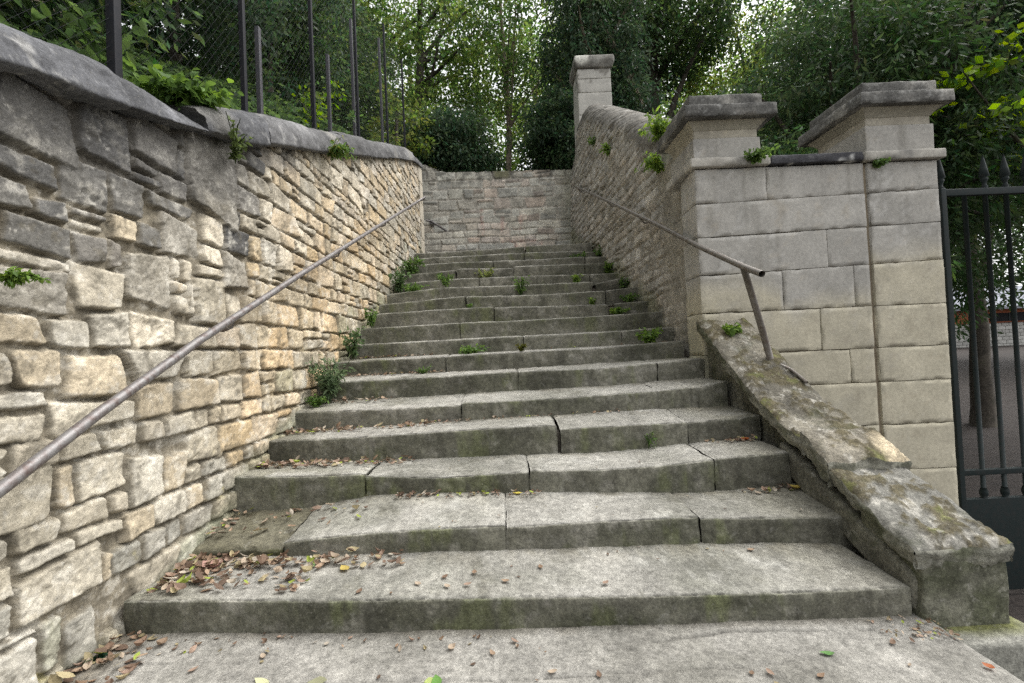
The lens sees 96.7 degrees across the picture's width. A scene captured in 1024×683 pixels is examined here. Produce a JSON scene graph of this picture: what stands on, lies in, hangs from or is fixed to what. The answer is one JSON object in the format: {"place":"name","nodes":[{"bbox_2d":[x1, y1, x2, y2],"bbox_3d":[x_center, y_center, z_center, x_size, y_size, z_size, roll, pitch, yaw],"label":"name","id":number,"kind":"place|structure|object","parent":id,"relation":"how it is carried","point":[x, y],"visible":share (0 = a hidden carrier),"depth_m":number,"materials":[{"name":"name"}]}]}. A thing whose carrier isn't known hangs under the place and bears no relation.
{"place":"outdoors","nodes":[
{"label":"outdoors","id":0,"kind":"place"},
{"bbox_2d":[121,0,1023,288],"label":"sky","id":1,"kind":"structure","parent":0,"point":[753,1],"materials":[{"name":"white"}]},
{"bbox_2d":[957,345,1023,622],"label":"driveway","id":2,"kind":"structure","parent":0,"point":[1011,439],"depth_m":8.13,"materials":[{"name":"grey asphalt"}]},
{"bbox_2d":[646,30,773,117],"bbox_3d":[11.083,-8.397,23.422,9.129,15.764,9.224,-3,-1,-1],"label":"broadleaf tree","id":3,"kind":"object","parent":2,"relation":"on","point":[677,109],"visible":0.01,"depth_m":21.98,"materials":[{"name":"green plant"}]},
{"bbox_2d":[663,0,834,147],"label":"broadleaf tree","id":4,"kind":"object","parent":2,"relation":"on","point":[724,83],"visible":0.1,"depth_m":16.52,"materials":[{"name":"green plant"}]},
{"bbox_2d":[720,0,884,140],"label":"broadleaf tree","id":5,"kind":"object","parent":2,"relation":"on","point":[770,17],"visible":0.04,"depth_m":13.36,"materials":[{"name":"green plant"}]},
{"bbox_2d":[762,113,963,281],"bbox_3d":[4.427,-0.421,6.567,3.186,5.527,2.952,-3,-1,19],"label":"yew bush","id":6,"kind":"object","parent":2,"relation":"on","point":[806,150],"depth_m":6.40,"materials":[{"name":"green plant"}]},
{"bbox_2d":[713,0,1023,339],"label":"yew tree","id":7,"kind":"object","parent":2,"relation":"on","point":[827,84],"visible":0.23,"depth_m":6.79,"materials":[{"name":"green plant"}]},
{"bbox_2d":[776,0,1023,427],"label":"yew tree","id":8,"kind":"object","parent":2,"relation":"on","point":[988,404],"visible":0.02,"depth_m":8.80,"materials":[{"name":"green plant"}]},
{"bbox_2d":[929,22,1023,170],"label":"maple tree","id":9,"kind":"object","parent":2,"relation":"on","point":[1000,64],"visible":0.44,"depth_m":6.33,"materials":[{"name":"green plant"}]},
{"bbox_2d":[937,153,1023,589],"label":"iron gate","id":10,"kind":"structure","parent":2,"relation":"on","point":[1003,515],"depth_m":3.70,"materials":[{"name":"black metal"}]},
{"bbox_2d":[950,185,1023,341],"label":"broadleaf tree","id":11,"kind":"object","parent":2,"relation":"on","point":[1004,280],"visible":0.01,"depth_m":19.02,"materials":[{"name":"green plant"}]},
{"bbox_2d":[957,210,1023,307],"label":"broadleaf tree","id":12,"kind":"object","parent":2,"relation":"on","point":[1017,243],"visible":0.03,"depth_m":18.36,"materials":[{"name":"green plant"}]},
{"bbox_2d":[957,217,1023,284],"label":"broadleaf tree","id":13,"kind":"object","parent":2,"relation":"on","point":[1002,246],"visible":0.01,"depth_m":34.26,"materials":[{"name":"green plant"}]},
{"label":"ground","id":14,"kind":"structure","parent":0,"visible":0},
{"bbox_2d":[0,23,424,682],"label":"retaining wall","id":15,"kind":"structure","parent":14,"relation":"on","point":[142,231],"depth_m":1.89,"materials":[{"name":"stone"}]},
{"bbox_2d":[0,0,21,26],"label":"ground shrub","id":16,"kind":"object","parent":15,"relation":"on","point":[2,18],"visible":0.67,"depth_m":1.83,"materials":[{"name":"green plant"}]},
{"bbox_2d":[0,266,51,288],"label":"creeper","id":17,"kind":"object","parent":15,"relation":"attached to","point":[12,277],"visible":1,"depth_m":1.34,"materials":[{"name":"green plant"}]},
{"bbox_2d":[31,0,151,68],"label":"ground shrub","id":18,"kind":"object","parent":15,"relation":"on","point":[68,17],"visible":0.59,"depth_m":2.13,"materials":[{"name":"green plant"}]},
{"bbox_2d":[122,56,243,111],"bbox_3d":[-1.730,-1.228,2.346,0.523,0.295,0.456,-1,-2,-45],"label":"creeper","id":19,"kind":"object","parent":15,"relation":"attached to","point":[179,90],"visible":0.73,"depth_m":2.27,"materials":[{"name":"green plant"}]},
{"bbox_2d":[0,0,405,147],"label":"wire fence","id":20,"kind":"object","parent":15,"relation":"on","point":[114,42],"visible":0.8,"depth_m":3.64,"materials":[{"name":"metal"}]},
{"bbox_2d":[0,196,425,497],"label":"handrail","id":21,"kind":"object","parent":15,"relation":"attached to","point":[9,482],"visible":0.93,"depth_m":1.71,"materials":[{"name":"metal"}]},
{"bbox_2d":[225,111,253,163],"bbox_3d":[-1.486,-1.079,2.422,0.124,0.192,0.276,-2,-1,-11],"label":"creeper","id":22,"kind":"object","parent":15,"relation":"attached to","point":[235,148],"visible":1,"depth_m":2.48,"materials":[{"name":"green plant"}]},
{"bbox_2d":[254,26,263,113],"bbox_3d":[-2.192,-2.122,3.954,0.040,1.237,0.040,-3,-1,-1],"label":"fence post","id":23,"kind":"object","parent":15,"relation":"on","point":[259,88],"visible":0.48,"depth_m":3.94,"materials":[{"name":"grey metal"}]},
{"bbox_2d":[325,54,331,131],"bbox_3d":[-2.243,-2.835,5.589,0.040,1.400,0.040,-3,-1,-1],"label":"fence post","id":24,"kind":"object","parent":15,"relation":"on","point":[328,82],"visible":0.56,"depth_m":5.58,"materials":[{"name":"grey metal"}]},
{"bbox_2d":[327,135,356,160],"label":"weed","id":25,"kind":"object","parent":15,"relation":"on","point":[335,150],"visible":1,"depth_m":3.90,"materials":[{"name":"green plant"}]},
{"bbox_2d":[349,18,356,135],"bbox_3d":[-2.287,-3.583,6.555,0.040,2.160,0.040,-3,-1,-1],"label":"fence post","id":26,"kind":"object","parent":15,"relation":"on","point":[352,68],"visible":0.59,"depth_m":6.54,"materials":[{"name":"grey metal"}]},
{"bbox_2d":[377,38,383,141],"bbox_3d":[-2.333,-4.218,8.119,0.040,2.422,0.040,-3,-1,-1],"label":"fence post","id":27,"kind":"object","parent":15,"relation":"on","point":[381,103],"visible":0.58,"depth_m":8.11,"materials":[{"name":"grey metal"}]},
{"bbox_2d":[656,93,878,425],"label":"gate pier","id":28,"kind":"structure","parent":14,"relation":"on","point":[718,181],"depth_m":3.64,"materials":[{"name":"stone"}]},
{"bbox_2d":[743,142,779,163],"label":"weed","id":29,"kind":"object","parent":28,"relation":"attached to","point":[757,155],"visible":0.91,"depth_m":3.54,"materials":[{"name":"green plant"}]},
{"bbox_2d":[714,152,884,434],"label":"ashlar wall","id":30,"kind":"structure","parent":14,"relation":"on","point":[838,291],"depth_m":3.64,"materials":[{"name":"stone"}]},
{"bbox_2d":[798,80,958,505],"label":"gate pier","id":31,"kind":"structure","parent":14,"relation":"on","point":[872,122],"depth_m":3.64,"materials":[{"name":"stone"}]},
{"bbox_2d":[872,157,890,167],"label":"weed","id":32,"kind":"object","parent":31,"relation":"attached to","point":[878,163],"visible":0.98,"depth_m":3.61,"materials":[{"name":"green plant"}]},
{"bbox_2d":[953,286,1023,347],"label":"house","id":33,"kind":"structure","parent":14,"relation":"on","point":[1004,322],"depth_m":25.89,"materials":[{"name":"white stone"}]},
{"bbox_2d":[989,312,1023,321],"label":"window","id":34,"kind":"structure","parent":33,"relation":"in","point":[1020,315],"depth_m":25.78,"materials":[{"name":"black glass"}]},
{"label":"hillside","id":35,"kind":"structure","parent":0,"visible":0},
{"bbox_2d":[182,0,394,131],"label":"broadleaf tree","id":36,"kind":"object","parent":35,"relation":"on","point":[342,14],"depth_m":19.93,"materials":[{"name":"green plant"}]},
{"bbox_2d":[213,0,406,112],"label":"broadleaf tree","id":37,"kind":"object","parent":35,"relation":"on","point":[372,17],"visible":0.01,"depth_m":13.70,"materials":[{"name":"green plant"}]},
{"bbox_2d":[264,0,401,141],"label":"evergreen shrub","id":38,"kind":"object","parent":35,"relation":"on","point":[362,95],"visible":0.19,"depth_m":11.19,"materials":[{"name":"green plant"}]},
{"bbox_2d":[365,59,438,168],"bbox_3d":[-2.573,-4.637,10.831,1.806,2.953,2.600,-3,-1,-1],"label":"golden shrub","id":39,"kind":"object","parent":35,"relation":"on","point":[408,118],"visible":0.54,"depth_m":10.62,"materials":[{"name":"green plant"}]},
{"bbox_2d":[329,0,516,143],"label":"broadleaf tree","id":40,"kind":"object","parent":35,"relation":"on","point":[416,37],"visible":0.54,"depth_m":14.59,"materials":[{"name":"green plant"}]},
{"bbox_2d":[361,0,501,161],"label":"broadleaf tree","id":41,"kind":"object","parent":35,"relation":"on","point":[408,75],"visible":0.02,"depth_m":22.82,"materials":[{"name":"green plant"}]},
{"bbox_2d":[390,89,508,171],"bbox_3d":[-1.797,-4.640,12.496,3.590,3.558,3.865,-3,-1,-1],"label":"conifer tree","id":42,"kind":"object","parent":35,"relation":"on","point":[461,146],"visible":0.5,"depth_m":11.44,"materials":[{"name":"green plant"}]},
{"bbox_2d":[416,0,563,170],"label":"broadleaf tree","id":43,"kind":"object","parent":35,"relation":"on","point":[518,56],"visible":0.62,"depth_m":15.54,"materials":[{"name":"green plant"}]},
{"bbox_2d":[460,2,561,170],"bbox_3d":[1.265,-11.370,24.930,9.745,14.690,9.456,-3,-1,-1],"label":"broadleaf tree","id":44,"kind":"object","parent":35,"relation":"on","point":[515,163],"visible":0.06,"depth_m":23.66,"materials":[{"name":"green plant"}]},
{"bbox_2d":[503,83,574,170],"bbox_3d":[1.334,-4.983,12.327,3.148,3.957,2.979,-3,-1,-1],"label":"conifer tree","id":45,"kind":"object","parent":35,"relation":"on","point":[549,138],"visible":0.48,"depth_m":11.78,"materials":[{"name":"green plant"}]},
{"bbox_2d":[522,0,686,158],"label":"conifer tree","id":46,"kind":"object","parent":35,"relation":"on","point":[614,36],"visible":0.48,"depth_m":12.60,"materials":[{"name":"green plant"}]},
{"bbox_2d":[560,0,754,118],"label":"broadleaf tree","id":47,"kind":"object","parent":35,"relation":"on","point":[677,34],"visible":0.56,"depth_m":15.43,"materials":[{"name":"green plant"}]},
{"bbox_2d":[661,79,704,113],"bbox_3d":[7.186,-9.898,27.007,9.472,15.323,9.200,-3,-1,-1],"label":"broadleaf tree","id":48,"kind":"object","parent":35,"relation":"on","point":[669,100],"depth_m":25.28,"materials":[{"name":"green plant"}]},
{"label":"upper path","id":49,"kind":"structure","parent":0,"visible":0},
{"bbox_2d":[421,164,571,252],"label":"end wall","id":50,"kind":"structure","parent":49,"relation":"on","point":[467,211],"depth_m":9.87,"materials":[{"name":"grey stone"}]},
{"bbox_2d":[425,220,446,231],"bbox_3d":[-1.621,-2.477,9.784,0.461,0.299,0.172,-3,-1,-1],"label":"handrail","id":51,"kind":"object","parent":50,"relation":"attached to","point":[432,223],"visible":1,"depth_m":9.71,"materials":[{"name":"metal"}]},
{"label":"bank","id":52,"kind":"structure","parent":0,"visible":0},
{"bbox_2d":[0,0,204,71],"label":"evergreen shrub","id":53,"kind":"object","parent":52,"relation":"on","point":[49,4],"visible":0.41,"depth_m":3.93,"materials":[{"name":"green plant"}]},
{"bbox_2d":[1,0,366,139],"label":"ivy","id":54,"kind":"object","parent":52,"relation":"on","point":[37,34],"visible":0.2,"depth_m":5.12,"materials":[{"name":"green plant"}]},
{"bbox_2d":[57,0,319,106],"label":"evergreen shrub","id":55,"kind":"object","parent":52,"relation":"on","point":[221,7],"visible":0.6,"depth_m":5.84,"materials":[{"name":"green plant"}]},
{"bbox_2d":[180,0,365,111],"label":"evergreen shrub","id":56,"kind":"object","parent":52,"relation":"on","point":[317,43],"visible":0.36,"depth_m":8.54,"materials":[{"name":"green plant"}]},
{"bbox_2d":[248,76,365,130],"bbox_3d":[-2.804,-2.972,6.268,1.499,1.454,1.033,-3,-1,32],"label":"golden shrub","id":57,"kind":"object","parent":52,"relation":"on","point":[321,116],"visible":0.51,"depth_m":6.20,"materials":[{"name":"green plant"}]},
{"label":"entrance steps","id":58,"kind":"object","parent":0,"visible":0},
{"bbox_2d":[123,243,911,634],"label":"stone staircase","id":59,"kind":"structure","parent":58,"relation":"on","point":[675,555],"depth_m":2.45,"materials":[{"name":"grey stone"}]},
{"bbox_2d":[202,559,222,567],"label":"fallen leaf","id":60,"kind":"object","parent":59,"relation":"on","point":[214,566],"visible":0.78,"depth_m":2.00,"materials":[{"name":"brown plant"}]},
{"bbox_2d":[305,393,328,407],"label":"weed","id":61,"kind":"object","parent":59,"relation":"on","point":[314,401],"visible":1,"depth_m":3.33,"materials":[{"name":"green plant"}]},
{"bbox_2d":[306,354,354,402],"bbox_3d":[-1.390,0.286,3.472,0.400,0.379,0.364,-2,-1,-26],"label":"weed","id":62,"kind":"object","parent":59,"relation":"on","point":[328,384],"visible":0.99,"depth_m":3.45,"materials":[{"name":"green plant"}]},
{"bbox_2d":[340,565,349,569],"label":"fallen leaf","id":63,"kind":"object","parent":59,"relation":"on","point":[344,567],"visible":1,"depth_m":1.96,"materials":[{"name":"yellow plant"}]},
{"bbox_2d":[339,325,366,358],"bbox_3d":[-1.446,0.011,4.186,0.256,0.323,0.270,-3,-1,-1],"label":"weed","id":64,"kind":"object","parent":59,"relation":"on","point":[355,340],"visible":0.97,"depth_m":4.15,"materials":[{"name":"green plant"}]},
{"bbox_2d":[363,308,378,327],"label":"weed","id":65,"kind":"object","parent":59,"relation":"on","point":[371,320],"visible":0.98,"depth_m":4.77,"materials":[{"name":"green plant"}]},
{"bbox_2d":[387,263,411,292],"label":"weed","id":66,"kind":"object","parent":59,"relation":"on","point":[398,282],"visible":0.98,"depth_m":5.98,"materials":[{"name":"green plant"}]},
{"bbox_2d":[402,255,424,274],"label":"weed","id":67,"kind":"object","parent":59,"relation":"on","point":[411,269],"visible":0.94,"depth_m":6.74,"materials":[{"name":"green plant"}]},
{"bbox_2d":[401,282,429,291],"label":"weed","id":68,"kind":"object","parent":59,"relation":"on","point":[416,287],"visible":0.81,"depth_m":5.90,"materials":[{"name":"green plant"}]},
{"bbox_2d":[416,364,431,373],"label":"weed","id":69,"kind":"object","parent":59,"relation":"on","point":[422,371],"visible":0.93,"depth_m":3.85,"materials":[{"name":"green plant"}]},
{"bbox_2d":[437,273,454,286],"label":"weed","id":70,"kind":"object","parent":59,"relation":"on","point":[439,277],"visible":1,"depth_m":5.81,"materials":[{"name":"green plant"}]},
{"bbox_2d":[457,343,489,353],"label":"weed","id":71,"kind":"object","parent":59,"relation":"on","point":[468,350],"visible":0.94,"depth_m":4.16,"materials":[{"name":"green plant"}]},
{"bbox_2d":[474,268,493,277],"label":"weed","id":72,"kind":"object","parent":59,"relation":"on","point":[488,274],"visible":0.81,"depth_m":6.45,"materials":[{"name":"green plant"}]},
{"bbox_2d":[515,343,526,350],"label":"weed","id":73,"kind":"object","parent":59,"relation":"on","point":[521,347],"visible":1,"depth_m":3.99,"materials":[{"name":"green plant"}]},
{"bbox_2d":[513,275,530,294],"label":"weed","id":74,"kind":"object","parent":59,"relation":"on","point":[522,282],"visible":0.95,"depth_m":5.73,"materials":[{"name":"green plant"}]},
{"bbox_2d":[570,274,583,282],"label":"weed","id":75,"kind":"object","parent":59,"relation":"on","point":[575,279],"visible":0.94,"depth_m":6.11,"materials":[{"name":"green plant"}]},
{"bbox_2d":[569,250,585,256],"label":"weed","id":76,"kind":"object","parent":59,"relation":"on","point":[582,255],"visible":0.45,"depth_m":7.20,"materials":[{"name":"green plant"}]},
{"bbox_2d":[587,297,596,304],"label":"weed","id":77,"kind":"object","parent":59,"relation":"on","point":[591,302],"visible":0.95,"depth_m":5.36,"materials":[{"name":"green plant"}]},
{"bbox_2d":[592,245,602,256],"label":"weed","id":78,"kind":"object","parent":59,"relation":"on","point":[598,253],"visible":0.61,"depth_m":7.21,"materials":[{"name":"green plant"}]},
{"bbox_2d":[603,259,614,272],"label":"weed","id":79,"kind":"object","parent":59,"relation":"on","point":[608,267],"visible":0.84,"depth_m":6.50,"materials":[{"name":"green plant"}]},
{"bbox_2d":[609,306,630,314],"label":"weed","id":80,"kind":"object","parent":59,"relation":"on","point":[616,311],"visible":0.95,"depth_m":4.99,"materials":[{"name":"green plant"}]},
{"bbox_2d":[616,277,629,288],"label":"weed","id":81,"kind":"object","parent":59,"relation":"on","point":[621,283],"visible":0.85,"depth_m":5.79,"materials":[{"name":"green plant"}]},
{"bbox_2d":[619,292,638,302],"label":"weed","id":82,"kind":"object","parent":59,"relation":"on","point":[630,298],"visible":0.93,"depth_m":5.34,"materials":[{"name":"green plant"}]},
{"bbox_2d":[570,103,688,357],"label":"rubble wall","id":83,"kind":"structure","parent":59,"relation":"on","point":[648,261],"depth_m":5.74,"materials":[{"name":"grey stone"}]},
{"bbox_2d":[586,136,595,147],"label":"fern","id":84,"kind":"object","parent":83,"relation":"attached to","point":[591,141],"visible":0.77,"depth_m":7.67,"materials":[{"name":"green plant"}]},
{"bbox_2d":[569,54,613,148],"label":"stone pillar","id":85,"kind":"structure","parent":83,"relation":"on","point":[590,79],"depth_m":9.11,"materials":[{"name":"stone"}]},
{"bbox_2d":[599,142,610,155],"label":"fern","id":86,"kind":"object","parent":83,"relation":"attached to","point":[607,147],"visible":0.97,"depth_m":6.63,"materials":[{"name":"green plant"}]},
{"bbox_2d":[634,151,664,174],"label":"fern","id":87,"kind":"object","parent":83,"relation":"attached to","point":[657,165],"visible":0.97,"depth_m":4.57,"materials":[{"name":"green plant"}]},
{"bbox_2d":[637,105,675,141],"bbox_3d":[1.557,-2.265,4.812,0.371,0.315,0.502,-3,-1,-1],"label":"fern","id":88,"kind":"object","parent":83,"relation":"on","point":[657,129],"visible":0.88,"depth_m":4.75,"materials":[{"name":"green plant"}]},
{"bbox_2d":[575,186,773,359],"bbox_3d":[1.518,-1.438,5.754,0.370,3.340,6.183,-3,-1,-1],"label":"handrail","id":89,"kind":"object","parent":83,"relation":"attached to","point":[745,269],"visible":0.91,"depth_m":3.05,"materials":[{"name":"grey metal"}]},
{"bbox_2d":[634,327,663,343],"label":"weed","id":90,"kind":"object","parent":59,"relation":"on","point":[647,337],"visible":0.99,"depth_m":4.05,"materials":[{"name":"green plant"}]},
{"bbox_2d":[644,431,656,448],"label":"weed","id":91,"kind":"object","parent":59,"relation":"on","point":[650,441],"visible":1,"depth_m":2.82,"materials":[{"name":"green plant"}]},
{"bbox_2d":[696,318,1014,627],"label":"cheek wall","id":92,"kind":"structure","parent":59,"relation":"on","point":[944,558],"depth_m":2.05,"materials":[{"name":"stone"}]},
{"bbox_2d":[721,322,742,336],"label":"weed","id":93,"kind":"object","parent":92,"relation":"on","point":[731,329],"visible":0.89,"depth_m":3.37,"materials":[{"name":"green plant"}]},
{"bbox_2d":[781,364,807,383],"bbox_3d":[1.824,0.204,2.959,0.023,0.130,0.241,-2,-1,-8],"label":"iron stub","id":94,"kind":"object","parent":92,"relation":"on","point":[799,376],"visible":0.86,"depth_m":2.91,"materials":[{"name":"grey metal"}]},
{"bbox_2d":[62,612,1023,682],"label":"landing","id":95,"kind":"object","parent":58,"relation":"on","point":[864,649],"visible":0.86,"depth_m":1.57,"materials":[{"name":"stone"}]},
{"bbox_2d":[82,653,107,663],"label":"weed","id":96,"kind":"object","parent":95,"relation":"on","point":[102,655],"visible":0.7,"depth_m":1.58,"materials":[{"name":"green plant"}]},
{"bbox_2d":[255,678,268,682],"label":"fallen leaf","id":97,"kind":"object","parent":95,"relation":"on","point":[260,680],"visible":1,"depth_m":1.47,"materials":[{"name":"beige plant"}]},
{"bbox_2d":[307,676,326,682],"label":"fallen leaf","id":98,"kind":"object","parent":95,"relation":"on","point":[320,679],"visible":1,"depth_m":1.47,"materials":[{"name":"beige plant"}]},
{"bbox_2d":[424,677,432,682],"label":"fallen leaf","id":99,"kind":"object","parent":95,"relation":"on","point":[428,680],"visible":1,"depth_m":1.47,"materials":[{"name":"plant"}]},
{"bbox_2d":[431,674,441,682],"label":"fallen leaf","id":100,"kind":"object","parent":95,"relation":"on","point":[436,679],"visible":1,"depth_m":1.47,"materials":[{"name":"green plant"}]},
{"bbox_2d":[48,341,962,682],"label":"leaf litter","id":101,"kind":"object","parent":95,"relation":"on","point":[186,565],"visible":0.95,"depth_m":1.97,"materials":[{"name":"brown plant"}]},
{"bbox_2d":[819,651,834,654],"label":"fallen leaf","id":102,"kind":"object","parent":95,"relation":"on","point":[828,652],"visible":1,"depth_m":1.55,"materials":[{"name":"green plant"}]},
{"bbox_2d":[982,662,994,668],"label":"fallen leaf","id":103,"kind":"object","parent":95,"relation":"on","point":[989,665],"visible":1,"depth_m":1.47,"materials":[{"name":"orange plant"}]},
{"bbox_2d":[943,616,1023,681],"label":"stone block","id":104,"kind":"structure","parent":58,"relation":"on","point":[1001,645],"depth_m":1.64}
]}

